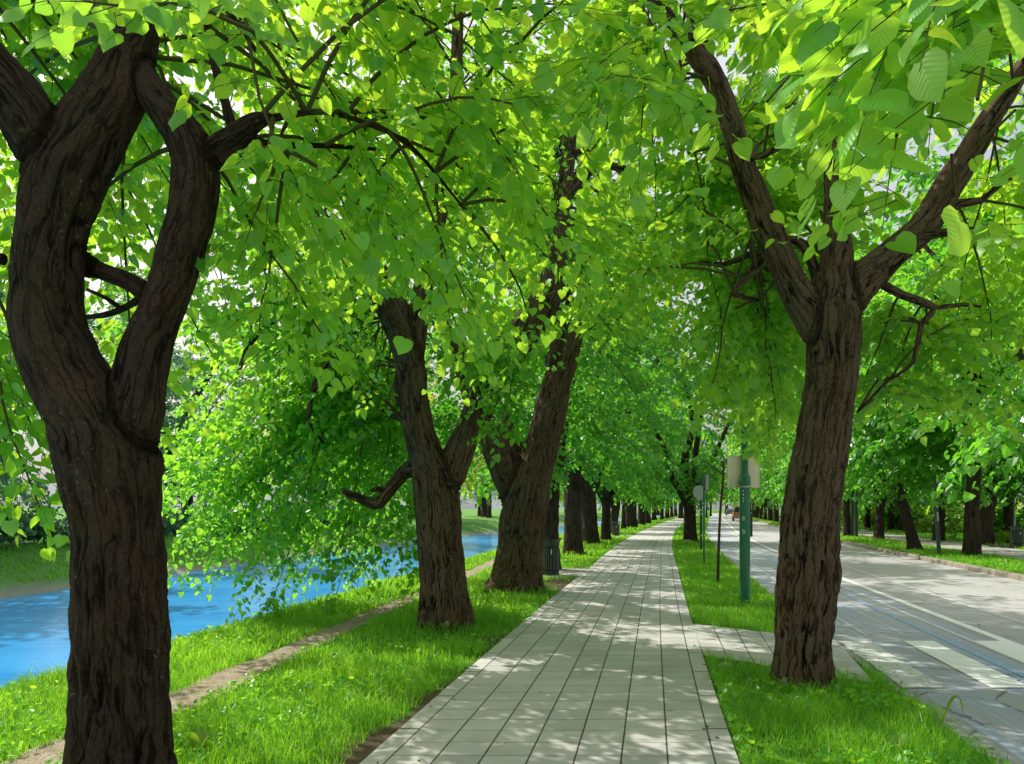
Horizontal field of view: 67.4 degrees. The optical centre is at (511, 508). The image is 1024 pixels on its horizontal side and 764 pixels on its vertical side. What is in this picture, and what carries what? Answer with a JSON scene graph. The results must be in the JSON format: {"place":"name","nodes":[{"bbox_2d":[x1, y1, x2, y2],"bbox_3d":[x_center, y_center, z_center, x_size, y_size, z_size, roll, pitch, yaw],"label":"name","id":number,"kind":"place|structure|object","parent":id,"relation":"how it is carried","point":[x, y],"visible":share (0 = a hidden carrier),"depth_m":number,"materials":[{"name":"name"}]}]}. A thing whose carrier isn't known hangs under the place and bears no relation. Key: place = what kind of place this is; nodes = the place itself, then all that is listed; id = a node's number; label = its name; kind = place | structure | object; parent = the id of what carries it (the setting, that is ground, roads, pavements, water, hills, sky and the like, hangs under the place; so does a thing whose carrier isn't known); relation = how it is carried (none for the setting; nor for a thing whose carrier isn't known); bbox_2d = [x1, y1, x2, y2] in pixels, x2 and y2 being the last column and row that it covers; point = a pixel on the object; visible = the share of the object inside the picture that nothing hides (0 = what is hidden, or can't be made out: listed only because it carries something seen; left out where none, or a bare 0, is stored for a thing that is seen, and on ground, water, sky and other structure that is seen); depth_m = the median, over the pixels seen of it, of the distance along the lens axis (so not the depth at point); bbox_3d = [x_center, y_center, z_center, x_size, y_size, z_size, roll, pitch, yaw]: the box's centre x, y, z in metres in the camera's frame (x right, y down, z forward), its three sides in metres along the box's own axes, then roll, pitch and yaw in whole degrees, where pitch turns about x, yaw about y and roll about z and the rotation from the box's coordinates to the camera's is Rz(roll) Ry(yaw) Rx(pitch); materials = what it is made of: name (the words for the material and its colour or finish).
{"place":"outdoors","nodes":[
{"label":"outdoors","id":0,"kind":"place"},
{"bbox_2d":[0,528,381,587],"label":"grass","id":1,"kind":"structure","parent":0,"point":[171,537],"depth_m":30.28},
{"bbox_2d":[0,539,563,763],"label":"dirt trail","id":2,"kind":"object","parent":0,"point":[44,753],"visible":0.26,"depth_m":7.50,"materials":[{"name":"soil"}]},
{"bbox_2d":[0,515,664,687],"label":"river water","id":3,"kind":"structure","parent":0,"point":[33,627],"depth_m":23.15,"materials":[{"name":"liquid"}]},
{"bbox_2d":[0,519,670,763],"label":"grass","id":4,"kind":"structure","parent":0,"point":[312,658],"depth_m":7.16,"materials":[{"name":"plant"}]},
{"bbox_2d":[0,508,1023,763],"bbox_3d":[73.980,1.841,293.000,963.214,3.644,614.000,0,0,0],"label":"ground","id":5,"kind":"structure","parent":0,"point":[474,522],"depth_m":8.61,"materials":[{"name":"plant"}]},
{"bbox_2d":[0,374,33,504],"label":"lime tree","id":6,"kind":"object","parent":5,"relation":"on","point":[24,446],"visible":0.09,"depth_m":35.60,"materials":[{"name":"green plant"}]},
{"bbox_2d":[0,303,36,508],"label":"lime tree","id":7,"kind":"object","parent":5,"relation":"on","point":[26,437],"visible":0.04,"depth_m":41.88,"materials":[{"name":"green plant"}]},
{"bbox_2d":[0,484,47,543],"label":"shrub","id":8,"kind":"object","parent":5,"relation":"on","point":[4,537],"visible":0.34,"depth_m":29.97,"materials":[{"name":"green plant"}]},
{"bbox_2d":[2,483,69,543],"bbox_3d":[-19.457,0.183,32.368,3.682,2.908,4.002,0,0,12],"label":"shrub","id":9,"kind":"object","parent":5,"relation":"on","point":[37,536],"visible":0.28,"depth_m":32.06,"materials":[{"name":"green plant"}]},
{"bbox_2d":[0,225,88,512],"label":"lime tree","id":10,"kind":"object","parent":5,"relation":"on","point":[22,494],"visible":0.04,"depth_m":29.73,"materials":[{"name":"green plant"}]},
{"bbox_2d":[41,249,273,492],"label":"lime tree","id":11,"kind":"object","parent":5,"relation":"on","point":[175,420],"visible":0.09,"depth_m":43.57,"materials":[{"name":"green plant"}]},
{"bbox_2d":[162,500,187,535],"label":"shrub","id":12,"kind":"object","parent":5,"relation":"on","point":[167,525],"visible":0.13,"depth_m":40.19,"materials":[{"name":"green plant"}]},
{"bbox_2d":[165,495,208,535],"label":"shrub","id":13,"kind":"object","parent":5,"relation":"on","point":[185,520],"visible":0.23,"depth_m":42.40,"materials":[{"name":"green plant"}]},
{"bbox_2d":[187,726,208,751],"bbox_3d":[-2.017,1.512,4.950,0.132,0.177,0.136,0,0,0],"label":"weed","id":14,"kind":"object","parent":5,"relation":"on","point":[198,736],"visible":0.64,"depth_m":4.95,"materials":[{"name":"green plant"}]},
{"bbox_2d":[160,343,238,515],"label":"lime tree","id":15,"kind":"object","parent":5,"relation":"on","point":[178,352],"visible":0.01,"depth_m":56.68,"materials":[{"name":"green plant"}]},
{"bbox_2d":[160,362,245,509],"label":"lime tree","id":16,"kind":"object","parent":5,"relation":"on","point":[167,398],"visible":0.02,"depth_m":49.84,"materials":[{"name":"green plant"}]},
{"bbox_2d":[194,499,246,533],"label":"shrub","id":17,"kind":"object","parent":5,"relation":"on","point":[240,529],"visible":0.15,"depth_m":45.28,"materials":[{"name":"green plant"}]},
{"bbox_2d":[244,309,380,505],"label":"lime tree","id":18,"kind":"object","parent":5,"relation":"on","point":[326,492],"depth_m":63.60,"materials":[{"name":"green plant"}]},
{"bbox_2d":[0,0,698,763],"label":"lime tree","id":19,"kind":"object","parent":5,"relation":"on","point":[98,124],"visible":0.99,"depth_m":4.05,"materials":[{"name":"green plant"}]},
{"bbox_2d":[64,0,696,632],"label":"lime tree","id":20,"kind":"object","parent":5,"relation":"on","point":[326,428],"visible":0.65,"depth_m":10.69,"materials":[{"name":"green plant"}]},
{"bbox_2d":[348,348,469,518],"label":"lime tree","id":21,"kind":"object","parent":5,"relation":"on","point":[430,370],"depth_m":95.73,"materials":[{"name":"green plant"}]},
{"bbox_2d":[384,357,481,476],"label":"lime tree","id":22,"kind":"object","parent":5,"relation":"on","point":[434,385],"visible":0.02,"depth_m":86.67,"materials":[{"name":"green plant"}]},
{"bbox_2d":[460,453,498,515],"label":"lime tree","id":23,"kind":"object","parent":5,"relation":"on","point":[479,511],"visible":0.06,"depth_m":134.89,"materials":[{"name":"green plant"}]},
{"bbox_2d":[458,398,502,516],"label":"lime tree","id":24,"kind":"object","parent":5,"relation":"on","point":[484,507],"visible":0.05,"depth_m":124.28,"materials":[{"name":"green plant"}]},
{"bbox_2d":[459,400,503,517],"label":"lime tree","id":25,"kind":"object","parent":5,"relation":"on","point":[470,483],"visible":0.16,"depth_m":114.51,"materials":[{"name":"green plant"}]},
{"bbox_2d":[280,33,724,594],"bbox_3d":[-0.071,-3.728,14.982,9.945,10.930,8.941,0,0,0],"label":"lime tree","id":26,"kind":"object","parent":5,"relation":"on","point":[520,473],"visible":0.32,"depth_m":14.52,"materials":[{"name":"green plant"}]},
{"bbox_2d":[427,209,693,569],"bbox_3d":[0.843,-3.027,20.019,8.547,9.525,7.895,0,0,-23],"label":"lime tree","id":27,"kind":"object","parent":5,"relation":"on","point":[588,429],"visible":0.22,"depth_m":19.13,"materials":[{"name":"green plant"}]},
{"bbox_2d":[543,568,587,577],"bbox_3d":[1.295,1.591,19.075,1.286,0.017,2.755,0,0,4],"label":"paved pad","id":28,"kind":"object","parent":5,"relation":"on","point":[577,572],"visible":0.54,"depth_m":18.93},
{"bbox_2d":[543,538,561,574],"bbox_3d":[0.925,1.145,18.300,0.524,0.877,0.524,0,0,0],"label":"litter bin","id":29,"kind":"object","parent":28,"relation":"on","point":[551,560],"visible":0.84,"depth_m":18.13,"materials":[{"name":"black metal"}]},
{"bbox_2d":[428,203,720,554],"bbox_3d":[2.238,-4.430,26.406,10.567,12.413,9.455,0,0,41],"label":"lime tree","id":30,"kind":"object","parent":5,"relation":"on","point":[573,539],"visible":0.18,"depth_m":26.07,"materials":[{"name":"green plant"}]},
{"bbox_2d":[501,295,714,543],"bbox_3d":[3.416,-4.845,34.224,10.686,13.254,10.510,0,0,20],"label":"lime tree","id":31,"kind":"object","parent":5,"relation":"on","point":[590,533],"visible":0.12,"depth_m":34.10,"materials":[{"name":"green plant"}]},
{"bbox_2d":[560,365,683,539],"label":"lime tree","id":32,"kind":"object","parent":5,"relation":"on","point":[605,496],"visible":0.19,"depth_m":38.28,"materials":[{"name":"green plant"}]},
{"bbox_2d":[593,419,660,528],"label":"lime tree","id":33,"kind":"object","parent":5,"relation":"on","point":[623,520],"visible":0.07,"depth_m":57.87,"materials":[{"name":"green plant"}]},
{"bbox_2d":[596,410,674,532],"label":"lime tree","id":34,"kind":"object","parent":5,"relation":"on","point":[615,511],"visible":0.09,"depth_m":48.74,"materials":[{"name":"green plant"}]},
{"bbox_2d":[585,294,694,527],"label":"lime tree","id":35,"kind":"object","parent":5,"relation":"on","point":[631,517],"visible":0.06,"depth_m":63.52,"materials":[{"name":"green plant"}]},
{"bbox_2d":[615,355,699,524],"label":"lime tree","id":36,"kind":"object","parent":5,"relation":"on","point":[641,517],"visible":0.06,"depth_m":73.70,"materials":[{"name":"green plant"}]},
{"bbox_2d":[645,383,688,523],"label":"lime tree","id":37,"kind":"object","parent":5,"relation":"on","point":[647,517],"visible":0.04,"depth_m":79.72,"materials":[{"name":"green plant"}]},
{"bbox_2d":[651,411,690,519],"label":"lime tree","id":38,"kind":"object","parent":5,"relation":"on","point":[653,517],"visible":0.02,"depth_m":99.75,"materials":[{"name":"green plant"}]},
{"bbox_2d":[615,343,763,540],"bbox_3d":[8.478,-3.188,36.280,7.938,9.846,7.807,0,0,3],"label":"lime tree","id":39,"kind":"object","parent":5,"relation":"on","point":[692,474],"visible":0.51,"depth_m":35.85,"materials":[{"name":"green plant"}]},
{"bbox_2d":[670,406,720,517],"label":"lime tree","id":40,"kind":"object","parent":5,"relation":"on","point":[680,512],"visible":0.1,"depth_m":121.66,"materials":[{"name":"green plant"}]},
{"bbox_2d":[700,477,701,549],"bbox_3d":[7.137,0.235,28.999,0.102,2.830,0.102,0,0,0],"label":"post","id":41,"kind":"object","parent":5,"relation":"on","point":[700,518],"visible":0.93,"depth_m":28.96,"materials":[{"name":"metal"}]},
{"bbox_2d":[693,485,705,498],"bbox_3d":[7.060,-0.600,28.925,0.524,0.524,0.010,0,0,-11],"label":"round sign","id":42,"kind":"object","parent":41,"relation":"attached to","point":[698,492],"visible":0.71,"depth_m":28.92,"materials":[{"name":"metal"}]},
{"bbox_2d":[703,472,704,562],"bbox_3d":[5.500,0.300,21.999,0.061,2.700,0.062,0,0,0],"label":"post","id":43,"kind":"object","parent":5,"relation":"on","point":[703,517],"visible":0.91,"depth_m":21.98,"materials":[{"name":"metal"}]},
{"bbox_2d":[385,0,1023,694],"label":"lime tree","id":44,"kind":"object","parent":5,"relation":"on","point":[875,80],"visible":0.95,"depth_m":6.62,"materials":[{"name":"green plant"}]},
{"bbox_2d":[696,452,730,515],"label":"lime tree","id":45,"kind":"object","parent":5,"relation":"on","point":[710,507],"visible":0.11,"depth_m":154.79,"materials":[{"name":"green plant"}]},
{"bbox_2d":[704,461,724,583],"bbox_3d":[4.263,0.323,16.208,0.456,2.655,0.077,0,0,0],"label":"stake","id":46,"kind":"object","parent":5,"relation":"on","point":[719,535],"visible":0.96,"depth_m":16.20,"materials":[{"name":"brown wood"}]},
{"bbox_2d":[705,476,724,516],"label":"lime tree","id":47,"kind":"object","parent":5,"relation":"on","point":[710,498],"visible":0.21,"depth_m":137.90,"materials":[{"name":"green plant"}]},
{"bbox_2d":[707,428,731,513],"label":"lime tree","id":48,"kind":"object","parent":5,"relation":"on","point":[725,438],"visible":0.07,"depth_m":208.86,"materials":[{"name":"green plant"}]},
{"bbox_2d":[739,425,752,603],"bbox_3d":[3.892,-0.035,12.742,0.313,3.370,0.195,0,0,-45],"label":"lamp post","id":49,"kind":"object","parent":5,"relation":"on","point":[745,524],"visible":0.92,"depth_m":12.64,"materials":[{"name":"metal"}]},
{"bbox_2d":[727,455,759,487],"bbox_3d":[3.850,-0.614,12.700,0.536,0.541,0.189,0,0,0],"label":"square sign","id":50,"kind":"object","parent":49,"relation":"attached to","point":[733,469],"visible":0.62,"depth_m":12.78,"materials":[{"name":"metal"}]},
{"bbox_2d":[720,435,773,518],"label":"lime tree","id":51,"kind":"object","parent":5,"relation":"on","point":[761,508],"visible":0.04,"depth_m":103.76,"materials":[{"name":"green plant"}]},
{"bbox_2d":[724,440,772,517],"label":"lime tree","id":52,"kind":"object","parent":5,"relation":"on","point":[737,499],"visible":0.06,"depth_m":112.99,"materials":[{"name":"green plant"}]},
{"bbox_2d":[725,412,772,520],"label":"lime tree","id":53,"kind":"object","parent":5,"relation":"on","point":[770,511],"visible":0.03,"depth_m":87.99,"materials":[{"name":"green plant"}]},
{"bbox_2d":[725,432,778,519],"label":"lime tree","id":54,"kind":"object","parent":5,"relation":"on","point":[764,506],"visible":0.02,"depth_m":95.83,"materials":[{"name":"green plant"}]},
{"bbox_2d":[735,434,790,521],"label":"lime tree","id":55,"kind":"object","parent":5,"relation":"on","point":[775,515],"visible":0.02,"depth_m":79.76,"materials":[{"name":"green plant"}]},
{"bbox_2d":[733,366,802,492],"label":"lime tree","id":56,"kind":"object","parent":5,"relation":"on","point":[761,477],"visible":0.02,"depth_m":65.95,"materials":[{"name":"green plant"}]},
{"bbox_2d":[748,433,842,516],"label":"lime tree","id":57,"kind":"object","parent":5,"relation":"on","point":[766,479],"visible":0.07,"depth_m":57.96,"materials":[{"name":"green plant"}]},
{"bbox_2d":[753,366,894,518],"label":"lime tree","id":58,"kind":"object","parent":5,"relation":"on","point":[778,476],"visible":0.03,"depth_m":48.43,"materials":[{"name":"green plant"}]},
{"bbox_2d":[761,372,896,529],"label":"lime tree","id":59,"kind":"object","parent":5,"relation":"on","point":[771,501],"depth_m":52.14,"materials":[{"name":"green plant"}]},
{"bbox_2d":[779,358,891,535],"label":"lime tree","id":60,"kind":"object","parent":5,"relation":"on","point":[847,520],"visible":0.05,"depth_m":40.47,"materials":[{"name":"green plant"}]},
{"bbox_2d":[672,518,1014,763],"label":"grass","id":61,"kind":"structure","parent":5,"relation":"on","point":[804,699],"depth_m":5.98,"materials":[{"name":"plant"}]},
{"bbox_2d":[851,488,853,535],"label":"post","id":62,"kind":"object","parent":5,"relation":"on","point":[852,514],"visible":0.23,"depth_m":40.13,"materials":[{"name":"metal"}]},
{"bbox_2d":[854,490,857,536],"bbox_3d":[17.732,0.240,39.600,0.204,2.580,0.199,0,0,0],"label":"post","id":63,"kind":"object","parent":5,"relation":"on","point":[855,519],"visible":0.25,"depth_m":39.52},
{"bbox_2d":[861,493,870,528],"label":"lime tree","id":64,"kind":"object","parent":5,"relation":"on","point":[867,524],"visible":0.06,"depth_m":55.87,"materials":[{"name":"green plant"}]},
{"bbox_2d":[850,503,886,524],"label":"shrub","id":65,"kind":"object","parent":5,"relation":"on","point":[872,520],"visible":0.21,"depth_m":62.17,"materials":[{"name":"green plant"}]},
{"bbox_2d":[783,266,954,503],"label":"lime tree","id":66,"kind":"object","parent":5,"relation":"on","point":[886,296],"visible":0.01,"depth_m":57.23,"materials":[{"name":"green plant"}]},
{"bbox_2d":[768,276,983,539],"bbox_3d":[16.873,-4.341,35.447,10.198,11.945,9.810,0,0,-15],"label":"lime tree","id":67,"kind":"object","parent":5,"relation":"on","point":[879,527],"visible":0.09,"depth_m":35.34,"materials":[{"name":"green plant"}]},
{"bbox_2d":[858,438,911,529],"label":"lime tree","id":68,"kind":"object","parent":5,"relation":"on","point":[890,520],"visible":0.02,"depth_m":51.87,"materials":[{"name":"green plant"}]},
{"bbox_2d":[753,517,1023,573],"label":"grass","id":69,"kind":"structure","parent":5,"relation":"on","point":[950,554],"depth_m":25.98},
{"bbox_2d":[753,519,1023,580],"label":"kerb","id":70,"kind":"structure","parent":5,"relation":"on","point":[1001,573],"depth_m":21.64,"materials":[{"name":"concrete"}]},
{"bbox_2d":[862,490,920,529],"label":"shrub","id":71,"kind":"object","parent":5,"relation":"on","point":[895,518],"visible":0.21,"depth_m":53.50,"materials":[{"name":"green plant"}]},
{"bbox_2d":[767,306,1017,549],"bbox_3d":[13.622,-2.813,27.392,7.680,8.989,7.968,0,0,-43],"label":"lime tree","id":72,"kind":"object","parent":5,"relation":"on","point":[898,482],"visible":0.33,"depth_m":25.54,"materials":[{"name":"green plant"}]},
{"bbox_2d":[886,733,905,753],"bbox_3d":[2.498,1.529,4.989,0.108,0.142,0.087,0,0,-26],"label":"weed","id":73,"kind":"object","parent":5,"relation":"on","point":[897,743],"visible":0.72,"depth_m":4.99,"materials":[{"name":"green plant"}]},
{"bbox_2d":[854,133,1011,512],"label":"lime tree","id":74,"kind":"object","parent":5,"relation":"on","point":[933,173],"visible":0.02,"depth_m":64.80,"materials":[{"name":"green plant"}]},
{"bbox_2d":[848,184,1023,555],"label":"lime tree","id":75,"kind":"object","parent":5,"relation":"on","point":[972,542],"visible":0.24,"depth_m":23.92,"materials":[{"name":"green plant"}]},
{"bbox_2d":[909,495,963,531],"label":"shrub","id":76,"kind":"object","parent":5,"relation":"on","point":[948,506],"visible":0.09,"depth_m":47.85,"materials":[{"name":"green plant"}]},
{"bbox_2d":[933,479,940,553],"bbox_3d":[13.498,0.292,24.398,0.118,2.480,0.120,-3,0,0],"label":"post","id":77,"kind":"object","parent":5,"relation":"on","point":[937,528],"visible":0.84,"depth_m":24.35,"materials":[{"name":"metal"}]},
{"bbox_2d":[912,499,963,531],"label":"shrub","id":78,"kind":"object","parent":5,"relation":"on","point":[927,527],"visible":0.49,"depth_m":45.04,"materials":[{"name":"green plant"}]},
{"bbox_2d":[854,54,1023,513],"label":"lime tree","id":79,"kind":"object","parent":5,"relation":"on","point":[981,445],"visible":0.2,"depth_m":16.10,"materials":[{"name":"green plant"}]},
{"bbox_2d":[866,367,1016,540],"bbox_3d":[19.477,-2.861,35.100,7.608,8.938,6.808,0,0,-39],"label":"lime tree","id":80,"kind":"object","parent":5,"relation":"on","point":[942,522],"visible":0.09,"depth_m":34.79,"materials":[{"name":"green plant"}]},
{"bbox_2d":[928,695,963,729],"bbox_3d":[3.083,1.463,5.457,0.228,0.274,0.069,0,0,17],"label":"weed","id":81,"kind":"object","parent":5,"relation":"on","point":[936,718],"visible":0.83,"depth_m":5.46,"materials":[{"name":"green plant"}]},
{"bbox_2d":[879,159,1022,487],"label":"lime tree","id":82,"kind":"object","parent":5,"relation":"on","point":[917,255],"depth_m":48.47,"materials":[{"name":"green plant"}]},
{"bbox_2d":[891,310,1023,544],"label":"lime tree","id":83,"kind":"object","parent":5,"relation":"on","point":[987,524],"visible":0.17,"depth_m":31.30,"materials":[{"name":"green plant"}]},
{"bbox_2d":[945,492,1023,538],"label":"shrub","id":84,"kind":"object","parent":5,"relation":"on","point":[998,518],"visible":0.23,"depth_m":35.95,"materials":[{"name":"green plant"}]},
{"bbox_2d":[945,499,1023,527],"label":"shrub","id":85,"kind":"object","parent":5,"relation":"on","point":[961,522],"visible":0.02,"depth_m":39.15,"materials":[{"name":"green plant"}]},
{"bbox_2d":[947,370,1023,537],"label":"lime tree","id":86,"kind":"object","parent":5,"relation":"on","point":[1008,515],"visible":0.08,"depth_m":34.81,"materials":[{"name":"green plant"}]},
{"bbox_2d":[988,545,1023,547],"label":"bin slab","id":87,"kind":"structure","parent":5,"relation":"on","point":[1004,546],"depth_m":28.76,"materials":[{"name":"concrete"}]},
{"bbox_2d":[1008,526,1023,545],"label":"litter bin","id":88,"kind":"object","parent":87,"relation":"on","point":[1016,537],"visible":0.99,"depth_m":28.84,"materials":[{"name":"black metal"}]},
{"bbox_2d":[994,527,1023,544],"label":"shrub","id":89,"kind":"object","parent":5,"relation":"on","point":[1005,538],"visible":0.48,"depth_m":31.29,"materials":[{"name":"green plant"}]},
{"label":"paved pad","id":90,"kind":"structure","parent":5,"relation":"on","visible":0},
{"bbox_2d":[611,521,620,535],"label":"litter bin","id":91,"kind":"object","parent":90,"relation":"on","point":[615,529],"visible":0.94,"depth_m":43.43,"materials":[{"name":"black metal"}]},
{"bbox_2d":[0,0,1023,512],"label":"sky","id":92,"kind":"structure","parent":0,"point":[722,60],"materials":[{"name":"white"}]},
{"bbox_2d":[360,514,739,763],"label":"paved path","id":93,"kind":"structure","parent":0,"point":[596,691],"depth_m":6.71,"materials":[{"name":"tile"}]},
{"bbox_2d":[693,624,870,681],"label":"paved spur","id":94,"kind":"structure","parent":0,"point":[758,645],"depth_m":8.89,"materials":[{"name":"tile"}]},
{"bbox_2d":[706,513,1023,763],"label":"road","id":95,"kind":"structure","parent":0,"point":[998,712],"depth_m":11.12,"materials":[{"name":"asphalt"}]},
{"bbox_2d":[713,529,868,635],"bbox_3d":[9.817,1.591,34.648,0.481,0.001,51.243,0,0,13],"label":"lane line","id":96,"kind":"object","parent":95,"relation":"on","point":[775,579],"visible":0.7,"depth_m":11.09,"materials":[{"name":"paint"}]},
{"bbox_2d":[721,517,1023,648],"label":"lane line","id":97,"kind":"object","parent":95,"relation":"on","point":[953,620],"visible":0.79,"depth_m":11.51,"materials":[{"name":"paint"}]},
{"bbox_2d":[724,524,1023,663],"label":"lane line","id":98,"kind":"object","parent":95,"relation":"on","point":[952,632],"visible":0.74,"depth_m":10.99,"materials":[{"name":"paint"}]},
{"bbox_2d":[728,518,1023,622],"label":"lane line","id":99,"kind":"object","parent":95,"relation":"on","point":[928,592],"visible":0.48,"depth_m":13.85,"materials":[{"name":"paint"}]},
{"bbox_2d":[839,641,943,686],"bbox_3d":[3.875,1.587,8.000,0.375,0.001,2.510,0,0,10],"label":"crosswalk stripe","id":100,"kind":"object","parent":95,"relation":"on","point":[898,670],"visible":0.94,"depth_m":7.75,"materials":[{"name":"paint"}]},
{"bbox_2d":[764,555,1023,676],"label":"lane line","id":101,"kind":"object","parent":95,"relation":"on","point":[973,652],"visible":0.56,"depth_m":9.35,"materials":[{"name":"blue paint"}]},
{"bbox_2d":[905,641,1023,686],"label":"crosswalk stripe","id":102,"kind":"object","parent":95,"relation":"on","point":[984,674],"visible":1,"depth_m":7.75,"materials":[{"name":"paint"}]},
{"bbox_2d":[974,641,1023,661],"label":"crosswalk stripe","id":103,"kind":"object","parent":95,"relation":"on","point":[1010,650],"visible":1,"depth_m":8.69,"materials":[{"name":"paint"}]},
{"bbox_2d":[767,516,1023,559],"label":"footpath","id":104,"kind":"structure","parent":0,"point":[1016,553],"depth_m":30.43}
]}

